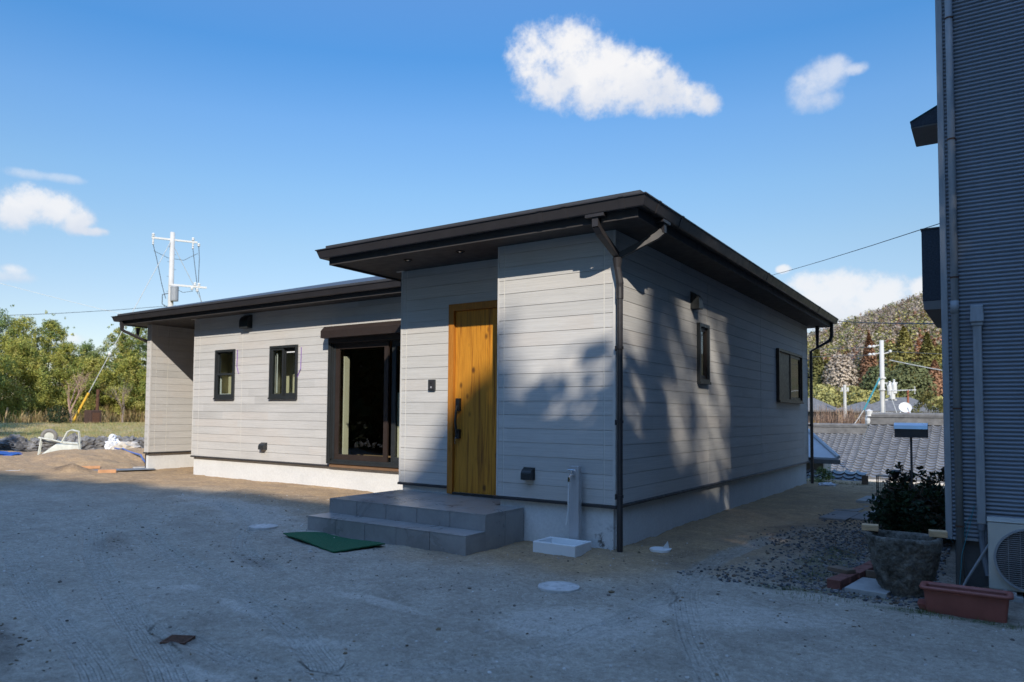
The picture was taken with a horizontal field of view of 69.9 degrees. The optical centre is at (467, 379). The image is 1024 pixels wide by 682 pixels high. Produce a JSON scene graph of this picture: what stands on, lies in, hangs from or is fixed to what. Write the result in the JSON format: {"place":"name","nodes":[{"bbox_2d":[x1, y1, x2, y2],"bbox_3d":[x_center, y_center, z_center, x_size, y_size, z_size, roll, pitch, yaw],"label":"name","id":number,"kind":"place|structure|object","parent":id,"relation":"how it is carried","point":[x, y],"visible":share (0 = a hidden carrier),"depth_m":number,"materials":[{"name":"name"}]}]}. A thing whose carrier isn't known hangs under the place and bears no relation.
{"place":"outdoors","nodes":[
{"label":"outdoors","id":0,"kind":"place"},
{"bbox_2d":[0,415,144,439],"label":"lawn","id":1,"kind":"structure","parent":0,"point":[62,434],"depth_m":28.13,"materials":[{"name":"green plant"}]},
{"bbox_2d":[0,305,31,419],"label":"grove tree","id":2,"kind":"object","parent":1,"relation":"on","point":[4,324],"visible":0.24,"depth_m":35.33,"materials":[{"name":"green plant"}]},
{"bbox_2d":[0,334,54,421],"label":"grove tree","id":3,"kind":"object","parent":1,"relation":"on","point":[18,347],"visible":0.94,"depth_m":33.95,"materials":[{"name":"green plant"}]},
{"bbox_2d":[0,315,61,420],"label":"grove tree","id":4,"kind":"object","parent":1,"relation":"on","point":[26,324],"visible":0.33,"depth_m":35.33,"materials":[{"name":"green plant"}]},
{"bbox_2d":[24,310,74,420],"bbox_3d":[-21.195,-0.530,36.813,3.020,5.931,2.892,-1,-3,36],"label":"grove tree","id":5,"kind":"object","parent":1,"relation":"on","point":[51,325],"visible":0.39,"depth_m":36.46,"materials":[{"name":"green plant"}]},
{"bbox_2d":[44,405,71,422],"bbox_3d":[-17.702,1.615,31.489,1.212,1.130,1.083,-1,-3,36],"label":"dark bush","id":6,"kind":"object","parent":1,"relation":"on","point":[57,417],"visible":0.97,"depth_m":31.41,"materials":[{"name":"green plant"}]},
{"bbox_2d":[33,341,100,420],"bbox_3d":[-19.932,0.243,36.426,3.315,4.369,3.300,-1,-3,36],"label":"grove tree","id":7,"kind":"object","parent":1,"relation":"on","point":[65,349],"visible":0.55,"depth_m":35.73,"materials":[{"name":"green plant"}]},
{"bbox_2d":[0,401,144,422],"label":"dry reeds","id":8,"kind":"object","parent":1,"relation":"on","point":[132,416],"visible":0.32,"depth_m":34.43,"materials":[{"name":"brown plant"}]},
{"bbox_2d":[61,370,95,421],"bbox_3d":[-17.159,0.754,32.162,1.115,2.709,1.485,1,-3,-13],"label":"bare tree","id":9,"kind":"object","parent":1,"relation":"on","point":[69,401],"visible":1,"depth_m":32.01,"materials":[{"name":"brown plant"}]},
{"bbox_2d":[55,339,110,409],"bbox_3d":[-19.688,0.147,37.574,2.788,4.674,2.747,0,-3,4],"label":"grove tree","id":10,"kind":"object","parent":1,"relation":"on","point":[87,348],"visible":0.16,"depth_m":37.56,"materials":[{"name":"green plant"}]},
{"bbox_2d":[60,355,116,415],"bbox_3d":[-18.695,0.591,36.346,2.405,3.695,2.863,0,-3,2],"label":"grove tree","id":11,"kind":"object","parent":1,"relation":"on","point":[94,365],"visible":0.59,"depth_m":35.91,"materials":[{"name":"green plant"}]},
{"bbox_2d":[84,389,101,422],"bbox_3d":[-16.884,1.244,32.901,0.570,1.652,0.520,-1,-3,36],"label":"incinerator","id":12,"kind":"object","parent":1,"relation":"on","point":[93,416],"visible":0.69,"depth_m":32.76,"materials":[{"name":"metal"}]},
{"bbox_2d":[92,413,99,422],"bbox_3d":[-16.663,1.689,32.719,0.015,0.450,0.320,-1,-3,36],"label":"door","id":13,"kind":"structure","parent":12,"relation":"in","point":[96,416],"depth_m":32.72,"materials":[{"name":"metal"}]},
{"bbox_2d":[102,381,131,421],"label":"bare tree","id":14,"kind":"object","parent":1,"relation":"on","point":[123,396],"visible":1,"depth_m":34.78,"materials":[{"name":"brown plant"}]},
{"bbox_2d":[95,324,142,406],"bbox_3d":[-18.258,-0.241,38.016,2.453,5.516,2.729,1,-3,-8],"label":"grove tree","id":15,"kind":"object","parent":1,"relation":"on","point":[118,342],"visible":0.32,"depth_m":37.85,"materials":[{"name":"green plant"}]},
{"bbox_2d":[99,353,145,420],"bbox_3d":[-17.356,0.564,37.192,2.607,3.864,3.058,-1,-3,36],"label":"grove tree","id":16,"kind":"object","parent":1,"relation":"on","point":[129,400],"visible":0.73,"depth_m":36.82,"materials":[{"name":"green plant"}]},
{"bbox_2d":[111,326,147,409],"bbox_3d":[-17.133,-0.294,38.126,3.096,5.656,2.978,-1,-3,36],"label":"grove tree","id":17,"kind":"object","parent":1,"relation":"on","point":[137,346],"visible":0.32,"depth_m":37.77,"materials":[{"name":"green plant"}]},
{"bbox_2d":[130,361,146,412],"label":"grove tree","id":18,"kind":"object","parent":1,"relation":"on","point":[141,391],"visible":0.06,"depth_m":37.02,"materials":[{"name":"green plant"}]},
{"bbox_2d":[152,232,206,306],"bbox_3d":[-14.982,-2.420,39.293,4.028,11.000,0.612,2,-3,-24],"label":"utility pole","id":19,"kind":"object","parent":1,"relation":"on","point":[173,292],"visible":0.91,"depth_m":39.08,"materials":[{"name":"concrete"}]},
{"bbox_2d":[0,306,163,315],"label":"overhead cable","id":20,"kind":"object","parent":19,"relation":"attached to","point":[86,311],"visible":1,"depth_m":37.62,"materials":[{"name":"grey rubber"}]},
{"bbox_2d":[72,241,170,422],"bbox_3d":[-16.791,-2.729,35.804,0.158,9.757,6.486,0,-3,14],"label":"stay wire","id":21,"kind":"object","parent":19,"relation":"attached to","point":[84,400],"visible":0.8,"depth_m":34.09,"materials":[{"name":"white metal"}]},
{"bbox_2d":[0,0,939,398],"label":"sky","id":22,"kind":"structure","parent":0,"point":[267,134],"materials":[{"name":"blue"}]},
{"bbox_2d":[0,448,1023,681],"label":"yard","id":23,"kind":"structure","parent":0,"point":[59,482],"depth_m":5.32,"materials":[{"name":"stone"}]},
{"bbox_2d":[0,451,22,455],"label":"blue tarp","id":24,"kind":"object","parent":23,"relation":"on","point":[4,453],"visible":0.86,"depth_m":18.09,"materials":[{"name":"blue plastic"}]},
{"bbox_2d":[37,429,81,454],"bbox_3d":[-10.943,1.681,19.619,1.092,0.744,0.738,2,-3,-26],"label":"wheelbarrow","id":25,"kind":"object","parent":23,"relation":"on","point":[48,436],"visible":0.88,"depth_m":19.45,"materials":[{"name":"white metal"}]},
{"bbox_2d":[0,432,143,451],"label":"stone wall","id":26,"kind":"structure","parent":23,"relation":"on","point":[14,442],"depth_m":21.92,"materials":[{"name":"grey stone"}]},
{"bbox_2d":[82,465,99,468],"bbox_3d":[-8.292,1.908,15.969,0.440,0.060,0.100,2,-3,-30],"label":"timber plank","id":27,"kind":"object","parent":23,"relation":"on","point":[93,467],"visible":0.56,"depth_m":15.96,"materials":[{"name":"wood"}]},
{"bbox_2d":[98,469,115,472],"bbox_3d":[-7.502,1.895,15.183,0.340,0.070,0.100,2,-3,-25],"label":"timber plank","id":28,"kind":"object","parent":23,"relation":"on","point":[106,470],"visible":1,"depth_m":15.16,"materials":[{"name":"wood"}]},
{"bbox_2d":[104,434,119,448],"bbox_3d":[-10.002,1.824,20.633,0.441,0.619,0.462,-1,-3,26],"label":"sack","id":29,"kind":"object","parent":23,"relation":"on","point":[113,440],"visible":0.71,"depth_m":20.50,"materials":[{"name":"white plastic"}]},
{"bbox_2d":[93,468,154,470],"bbox_3d":[-7.578,1.936,15.764,1.500,0.012,0.400,2,-3,-33],"label":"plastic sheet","id":30,"kind":"object","parent":23,"relation":"on","point":[133,469],"visible":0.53,"depth_m":15.86,"materials":[{"name":"grey plastic"}]},
{"bbox_2d":[110,441,141,449],"bbox_3d":[-9.424,1.942,20.583,1.088,0.450,1.206,1,-3,-14],"label":"rubble bag","id":31,"kind":"object","parent":23,"relation":"on","point":[124,444],"visible":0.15,"depth_m":20.23,"materials":[{"name":"white plastic"}]},
{"bbox_2d":[114,447,144,462],"bbox_3d":[-8.252,1.874,18.031,0.257,0.332,4.152,2,-3,-35],"label":"hose","id":32,"kind":"object","parent":23,"relation":"on","point":[143,460],"visible":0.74,"depth_m":18.00,"materials":[{"name":"blue plastic"}]},
{"bbox_2d":[160,635,195,644],"bbox_3d":[-1.736,1.577,4.370,0.150,0.056,0.150,0,-3,4],"label":"drain grate","id":33,"kind":"object","parent":23,"relation":"on","point":[182,639],"visible":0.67,"depth_m":4.37,"materials":[{"name":"metal"}]},
{"bbox_2d":[249,524,277,530],"bbox_3d":[-2.405,1.730,8.582,0.330,0.044,0.330,-1,-3,36],"label":"manhole lid","id":34,"kind":"object","parent":23,"relation":"on","point":[262,527],"visible":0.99,"depth_m":8.52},
{"bbox_2d":[283,532,384,552],"bbox_3d":[-1.451,1.702,7.786,0.580,0.046,1.187,3,-3,-40],"label":"door mat","id":35,"kind":"object","parent":23,"relation":"on","point":[326,541],"depth_m":7.67,"materials":[{"name":"green fabric"}]},
{"bbox_2d":[308,490,522,555],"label":"porch steps","id":36,"kind":"structure","parent":23,"relation":"on","point":[463,525],"depth_m":7.89,"materials":[{"name":"grey tile"}]},
{"bbox_2d":[0,514,921,670],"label":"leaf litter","id":37,"kind":"object","parent":23,"relation":"on","point":[353,580],"visible":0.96,"depth_m":5.81,"materials":[{"name":"brown plant"}]},
{"bbox_2d":[111,190,838,551],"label":"single storey house","id":38,"kind":"structure","parent":23,"relation":"on","point":[639,356],"depth_m":9.45,"materials":[{"name":"grey wood"}]},
{"bbox_2d":[213,349,235,399],"bbox_3d":[-4.848,-0.108,14.623,0.633,0.998,0.120,-1,-3,36],"label":"window","id":39,"kind":"structure","parent":38,"relation":"in","point":[217,396],"depth_m":14.67,"materials":[{"name":"black metal"}]},
{"bbox_2d":[275,357,280,393],"bbox_3d":[-3.820,0.523,14.272,0.038,1.970,0.320,-1,-3,36],"label":"interior door","id":40,"kind":"structure","parent":38,"relation":"in","point":[279,358],"depth_m":14.38,"materials":[{"name":"white plastic"}]},
{"bbox_2d":[268,344,298,398],"bbox_3d":[-3.416,-0.144,13.600,0.773,0.999,0.130,-1,-3,36],"label":"window","id":41,"kind":"structure","parent":38,"relation":"in","point":[284,348],"depth_m":13.61,"materials":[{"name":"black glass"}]},
{"bbox_2d":[320,320,400,471],"bbox_3d":[-1.234,0.266,11.982,3.000,2.442,0.430,-1,-3,36],"label":"sliding window","id":42,"kind":"structure","parent":38,"relation":"in","point":[377,334],"depth_m":12.38,"materials":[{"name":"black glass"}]},
{"bbox_2d":[389,367,399,449],"bbox_3d":[-1.572,0.679,17.719,0.850,2.020,0.048,-1,-3,36],"label":"interior door","id":43,"kind":"structure","parent":38,"relation":"in","point":[398,368],"depth_m":17.89,"materials":[{"name":"brown wood"}]},
{"bbox_2d":[447,300,497,497],"bbox_3d":[0.196,0.228,9.044,1.083,2.415,0.137,-1,-3,36],"label":"front door","id":44,"kind":"structure","parent":38,"relation":"in","point":[472,332],"depth_m":9.16,"materials":[{"name":"brown wood"}]},
{"bbox_2d":[696,322,710,384],"bbox_3d":[3.118,-0.345,9.733,0.120,0.800,0.418,-1,-3,36],"label":"window","id":45,"kind":"structure","parent":38,"relation":"in","point":[703,330],"depth_m":9.82,"materials":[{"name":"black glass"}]},
{"bbox_2d":[775,348,803,403],"bbox_3d":[6.120,-0.046,13.920,0.130,0.970,2.018,-1,-3,36],"label":"window","id":46,"kind":"structure","parent":38,"relation":"in","point":[783,357],"depth_m":13.75,"materials":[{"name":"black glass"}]},
{"bbox_2d":[0,488,1016,681],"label":"pebbles","id":47,"kind":"object","parent":23,"relation":"on","point":[439,629],"visible":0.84,"depth_m":5.36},
{"bbox_2d":[538,581,579,593],"bbox_3d":[0.722,1.652,5.803,0.330,0.044,0.330,-1,-3,36],"label":"manhole lid","id":48,"kind":"object","parent":23,"relation":"on","point":[560,587],"visible":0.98,"depth_m":5.75,"materials":[{"name":"grey metal"}]},
{"bbox_2d":[533,536,590,557],"bbox_3d":[0.946,1.711,7.325,0.473,0.188,0.360,-1,-3,36],"label":"water basin","id":49,"kind":"object","parent":23,"relation":"on","point":[574,548],"visible":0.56,"depth_m":7.23,"materials":[{"name":"white plastic"}]},
{"bbox_2d":[565,466,581,539],"bbox_3d":[1.071,1.359,7.481,0.110,0.948,0.191,-1,-3,36],"label":"standpipe","id":50,"kind":"object","parent":23,"relation":"on","point":[574,491],"visible":0.86,"depth_m":7.50,"materials":[{"name":"metal"}]},
{"bbox_2d":[649,541,671,552],"bbox_3d":[1.964,1.702,7.447,0.220,0.122,0.209,-1,-3,36],"label":"drain cover","id":51,"kind":"object","parent":23,"relation":"on","point":[665,549],"visible":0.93,"depth_m":7.42,"materials":[{"name":"white plastic"}]},
{"bbox_2d":[677,513,951,608],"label":"gravel","id":52,"kind":"structure","parent":23,"relation":"on","point":[878,599],"depth_m":6.94,"materials":[{"name":"grey gravel"}]},
{"bbox_2d":[866,570,875,577],"bbox_3d":[3.483,1.652,6.185,0.200,0.060,0.028,-2,-3,40],"label":"timber offcut","id":53,"kind":"object","parent":52,"relation":"on","point":[870,574],"visible":0.45,"depth_m":6.21,"materials":[{"name":"brown wood"}]},
{"bbox_2d":[889,470,900,489],"bbox_3d":[5.019,1.438,8.568,0.124,0.768,0.124,-1,-3,36],"label":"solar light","id":54,"kind":"object","parent":52,"relation":"on","point":[895,475],"visible":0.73,"depth_m":8.55,"materials":[{"name":"black plastic"}]},
{"bbox_2d":[808,466,836,482],"bbox_3d":[7.596,2.410,15.691,0.610,1.130,0.809,1,-3,-13],"label":"edge shrub","id":55,"kind":"object","parent":23,"relation":"on","point":[828,474],"visible":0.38,"depth_m":15.65,"materials":[{"name":"green plant"}]},
{"bbox_2d":[818,482,837,485],"bbox_3d":[7.239,2.119,14.688,0.365,0.135,0.290,1,-3,-12],"label":"white sheet bag","id":56,"kind":"object","parent":23,"relation":"on","point":[827,484],"visible":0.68,"depth_m":14.63,"materials":[{"name":"white plastic"}]},
{"bbox_2d":[827,575,848,589],"bbox_3d":[3.016,1.657,5.953,0.104,0.090,0.204,-2,-4,45],"label":"brick","id":57,"kind":"object","parent":23,"relation":"on","point":[837,582],"visible":0.8,"depth_m":5.90,"materials":[{"name":"red brick"}]},
{"bbox_2d":[819,510,860,521],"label":"paving slab","id":58,"kind":"structure","parent":23,"relation":"on","point":[845,516],"depth_m":10.01,"materials":[{"name":"grey concrete"}]},
{"bbox_2d":[838,573,857,584],"bbox_3d":[3.171,1.665,6.100,0.104,0.090,0.204,-2,-4,43],"label":"brick","id":59,"kind":"object","parent":23,"relation":"on","point":[853,578],"visible":0.41,"depth_m":6.05,"materials":[{"name":"brick"}]},
{"bbox_2d":[827,565,855,573],"bbox_3d":[3.167,1.609,6.192,0.110,0.036,0.190,2,-3,-25],"label":"brick","id":60,"kind":"object","parent":59,"relation":"on","point":[839,569],"visible":1,"depth_m":6.16,"materials":[{"name":"brick"}]},
{"bbox_2d":[833,506,867,511],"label":"paving slab","id":61,"kind":"structure","parent":23,"relation":"on","point":[855,510],"depth_m":10.68,"materials":[{"name":"grey concrete"}]},
{"bbox_2d":[852,568,865,578],"bbox_3d":[3.325,1.674,6.247,0.104,0.090,0.204,-2,-4,43],"label":"brick","id":62,"kind":"object","parent":23,"relation":"on","point":[861,573],"visible":0.37,"depth_m":6.22,"materials":[{"name":"red brick"}]},
{"bbox_2d":[850,511,872,520],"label":"paving slab","id":63,"kind":"structure","parent":23,"relation":"on","point":[860,516],"depth_m":9.85,"materials":[{"name":"grey concrete"}]},
{"bbox_2d":[855,564,873,570],"bbox_3d":[3.482,1.683,6.406,0.204,0.090,0.104,3,-4,-44],"label":"brick","id":64,"kind":"object","parent":23,"relation":"on","point":[866,567],"visible":0.35,"depth_m":6.38,"materials":[{"name":"red brick"}]},
{"bbox_2d":[862,475,867,484],"bbox_3d":[8.215,2.117,15.106,0.120,0.280,0.100,-1,-3,30],"label":"fence post","id":65,"kind":"object","parent":23,"relation":"on","point":[864,479],"visible":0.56,"depth_m":15.07,"materials":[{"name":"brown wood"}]},
{"bbox_2d":[845,577,890,597],"bbox_3d":[3.285,1.677,5.907,0.300,0.040,0.520,-2,-4,42],"label":"concrete slab","id":66,"kind":"object","parent":23,"relation":"on","point":[867,586],"depth_m":5.79,"materials":[{"name":"grey concrete"}]},
{"bbox_2d":[876,475,890,522],"bbox_3d":[5.171,1.517,9.071,0.160,0.660,0.160,-1,-3,36],"label":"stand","id":67,"kind":"object","parent":23,"relation":"on","point":[880,483],"visible":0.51,"depth_m":9.06,"materials":[{"name":"black metal"}]},
{"bbox_2d":[776,480,1023,630],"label":"grass tufts","id":68,"kind":"object","parent":23,"relation":"on","point":[848,556],"visible":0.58,"depth_m":5.66,"materials":[{"name":"green plant"}]},
{"bbox_2d":[865,530,942,597],"bbox_3d":[3.443,1.476,5.770,0.534,0.504,0.527,-1,-3,36],"label":"stone pot","id":69,"kind":"object","parent":23,"relation":"on","point":[904,564],"visible":0.88,"depth_m":5.61,"materials":[{"name":"grey stone"}]},
{"bbox_2d":[862,523,878,530],"bbox_3d":[3.287,1.203,5.968,0.120,0.046,0.104,-1,-3,30],"label":"wood block","id":70,"kind":"object","parent":69,"relation":"on","point":[869,527],"depth_m":5.93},
{"bbox_2d":[863,461,954,543],"bbox_3d":[5.303,1.434,8.562,1.010,0.916,1.963,-1,-3,36],"label":"dark bush","id":71,"kind":"object","parent":69,"relation":"in","point":[927,505],"visible":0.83,"depth_m":8.07,"materials":[{"name":"green plant"}]},
{"bbox_2d":[928,529,947,537],"bbox_3d":[3.667,1.198,5.696,0.120,0.046,0.104,-1,-3,29],"label":"wood block","id":72,"kind":"object","parent":69,"relation":"on","point":[938,533],"depth_m":5.66,"materials":[{"name":"beige wood"}]},
{"bbox_2d":[894,423,927,522],"bbox_3d":[4.947,1.189,8.132,0.321,1.424,0.154,-1,-3,36],"label":"mailbox","id":73,"kind":"object","parent":23,"relation":"on","point":[913,430],"visible":0.88,"depth_m":8.13,"materials":[{"name":"metal"}]},
{"bbox_2d":[917,581,1013,622],"bbox_3d":[3.520,1.573,5.178,0.567,0.197,0.261,-1,-3,36],"label":"planter","id":74,"kind":"object","parent":23,"relation":"on","point":[980,603],"visible":0.98,"depth_m":5.11,"materials":[{"name":"plastic"}]},
{"bbox_2d":[910,0,1023,586],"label":"neighbour house","id":75,"kind":"structure","parent":23,"relation":"on","point":[971,123],"depth_m":6.12,"materials":[{"name":"grey metal"}]},
{"bbox_2d":[774,223,938,274],"bbox_3d":[10.757,-4.287,30.635,0.011,6.571,43.546,0,-3,12],"label":"overhead cable","id":76,"kind":"object","parent":75,"relation":"attached to","point":[864,247],"visible":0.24,"depth_m":12.52,"materials":[{"name":"black rubber"}]},
{"bbox_2d":[838,321,933,323],"bbox_3d":[15.385,-3.141,33.209,0.023,6.942,48.040,0,-3,20],"label":"overhead cable","id":77,"kind":"object","parent":75,"relation":"attached to","point":[887,323],"visible":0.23,"depth_m":15.51,"materials":[{"name":"black rubber"}]},
{"bbox_2d":[987,516,1023,602],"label":"air conditioner","id":78,"kind":"object","parent":23,"relation":"on","point":[1006,552],"visible":0.98,"depth_m":5.62,"materials":[{"name":"beige metal"}]},
{"bbox_2d":[856,496,875,503],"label":"stone slab","id":79,"kind":"structure","parent":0,"point":[863,499],"depth_m":11.71,"materials":[{"name":"grey stone"}]},
{"bbox_3d":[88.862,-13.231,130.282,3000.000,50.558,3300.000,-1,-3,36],"label":"terrain","id":80,"kind":"structure","parent":0,"visible":0},
{"bbox_2d":[0,283,119,313],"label":"overhead cable","id":81,"kind":"object","parent":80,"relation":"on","point":[54,297],"visible":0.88,"depth_m":41.55,"materials":[{"name":"metal"}]},
{"bbox_2d":[808,349,828,394],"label":"hillside tree","id":82,"kind":"object","parent":80,"relation":"on","point":[818,363],"visible":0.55,"depth_m":100.30,"materials":[{"name":"green plant"}]},
{"bbox_2d":[806,428,840,470],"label":"shed","id":83,"kind":"structure","parent":80,"relation":"on","point":[826,456],"depth_m":17.47,"materials":[{"name":"blue metal"}]},
{"bbox_2d":[807,397,840,422],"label":"distant house","id":84,"kind":"structure","parent":80,"relation":"on","point":[817,403],"depth_m":69.73,"materials":[{"name":"grey metal"}]},
{"bbox_2d":[806,469,866,480],"bbox_3d":[6.749,3.437,17.452,4.800,2.710,1.576,-1,-3,36],"label":"tile lean to","id":85,"kind":"object","parent":80,"relation":"on","point":[846,475],"visible":0.05,"depth_m":16.76,"materials":[{"name":"grey tile"}]},
{"bbox_2d":[808,423,867,471],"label":"tile roof house","id":86,"kind":"structure","parent":80,"relation":"on","point":[843,440],"depth_m":33.86,"materials":[{"name":"grey tile"}]},
{"bbox_2d":[821,354,859,406],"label":"hillside tree","id":87,"kind":"object","parent":80,"relation":"on","point":[833,371],"visible":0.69,"depth_m":96.57,"materials":[{"name":"beige plant"}]},
{"bbox_2d":[808,403,878,423],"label":"bare shrub","id":88,"kind":"object","parent":80,"relation":"on","point":[826,418],"visible":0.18,"depth_m":43.87,"materials":[{"name":"brown plant"}]},
{"bbox_2d":[840,385,848,421],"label":"utility pole","id":89,"kind":"object","parent":80,"relation":"on","point":[843,389],"visible":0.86,"depth_m":66.56,"materials":[{"name":"concrete"}]},
{"bbox_2d":[837,402,869,421],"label":"distant house","id":90,"kind":"structure","parent":80,"relation":"on","point":[859,405],"depth_m":70.86,"materials":[{"name":"beige paint"}]},
{"bbox_2d":[856,333,877,389],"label":"hillside tree","id":91,"kind":"object","parent":80,"relation":"on","point":[867,361],"visible":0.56,"depth_m":95.30,"materials":[{"name":"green plant"}]},
{"bbox_2d":[807,292,942,412],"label":"forest","id":92,"kind":"object","parent":80,"relation":"on","point":[848,337],"visible":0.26,"depth_m":178.33,"materials":[{"name":"green plant"}]},
{"bbox_2d":[854,340,897,423],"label":"utility pole","id":93,"kind":"object","parent":80,"relation":"on","point":[881,382],"visible":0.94,"depth_m":43.39,"materials":[{"name":"concrete"}]},
{"bbox_2d":[812,355,865,356],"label":"overhead cable","id":94,"kind":"object","parent":93,"relation":"attached to","point":[835,356],"visible":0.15,"depth_m":44.44,"materials":[{"name":"grey rubber"}]},
{"bbox_2d":[818,347,867,348],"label":"overhead cable","id":95,"kind":"object","parent":93,"relation":"attached to","point":[839,348],"visible":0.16,"depth_m":44.40,"materials":[{"name":"grey rubber"}]},
{"bbox_2d":[884,351,935,353],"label":"overhead cable","id":96,"kind":"object","parent":93,"relation":"attached to","point":[912,352],"visible":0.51,"depth_m":42.83,"materials":[{"name":"grey rubber"}]},
{"bbox_2d":[889,360,941,370],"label":"overhead cable","id":97,"kind":"object","parent":93,"relation":"attached to","point":[915,365],"visible":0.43,"depth_m":42.19,"materials":[{"name":"metal"}]},
{"bbox_2d":[859,365,898,394],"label":"hillside tree","id":98,"kind":"object","parent":80,"relation":"on","point":[868,381],"visible":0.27,"depth_m":89.78,"materials":[{"name":"green plant"}]},
{"bbox_2d":[850,409,944,485],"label":"tile roof house","id":99,"kind":"structure","parent":80,"relation":"on","point":[882,449],"depth_m":23.53,"materials":[{"name":"grey tile"}]},
{"bbox_2d":[888,387,915,412],"bbox_3d":[16.081,1.135,27.038,0.904,1.780,0.650,-1,-3,36],"label":"tv antenna","id":100,"kind":"object","parent":99,"relation":"on","point":[907,393],"visible":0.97,"depth_m":26.91,"materials":[{"name":"white metal"}]},
{"bbox_2d":[899,402,911,412],"bbox_3d":[15.485,1.105,25.859,0.521,0.646,0.374,-1,-3,36],"label":"satellite dish","id":101,"kind":"object","parent":99,"relation":"on","point":[905,407],"visible":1,"depth_m":25.96,"materials":[{"name":"white metal"}]},
{"bbox_2d":[853,397,941,415],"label":"distant house","id":102,"kind":"structure","parent":80,"relation":"on","point":[889,406],"depth_m":62.08,"materials":[{"name":"white paint"}]},
{"bbox_2d":[887,326,922,383],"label":"hillside tree","id":103,"kind":"object","parent":80,"relation":"on","point":[903,337],"visible":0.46,"depth_m":92.02,"materials":[{"name":"green plant"}]},
{"bbox_2d":[885,362,937,404],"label":"hillside tree","id":104,"kind":"object","parent":80,"relation":"on","point":[904,372],"visible":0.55,"depth_m":86.25,"materials":[{"name":"green plant"}]},
{"bbox_2d":[911,390,942,412],"bbox_3d":[23.603,2.294,37.260,2.450,3.560,2.460,-1,-3,36],"label":"olive bush","id":105,"kind":"object","parent":80,"relation":"on","point":[929,395],"visible":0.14,"depth_m":37.24,"materials":[{"name":"green plant"}]},
{"bbox_2d":[914,331,941,383],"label":"hillside tree","id":106,"kind":"object","parent":80,"relation":"on","point":[924,349],"visible":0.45,"depth_m":90.66,"materials":[{"name":"green plant"}]},
{"bbox_2d":[924,359,942,403],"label":"hillside tree","id":107,"kind":"object","parent":80,"relation":"on","point":[937,376],"visible":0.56,"depth_m":87.18,"materials":[{"name":"brown plant"}]}
]}

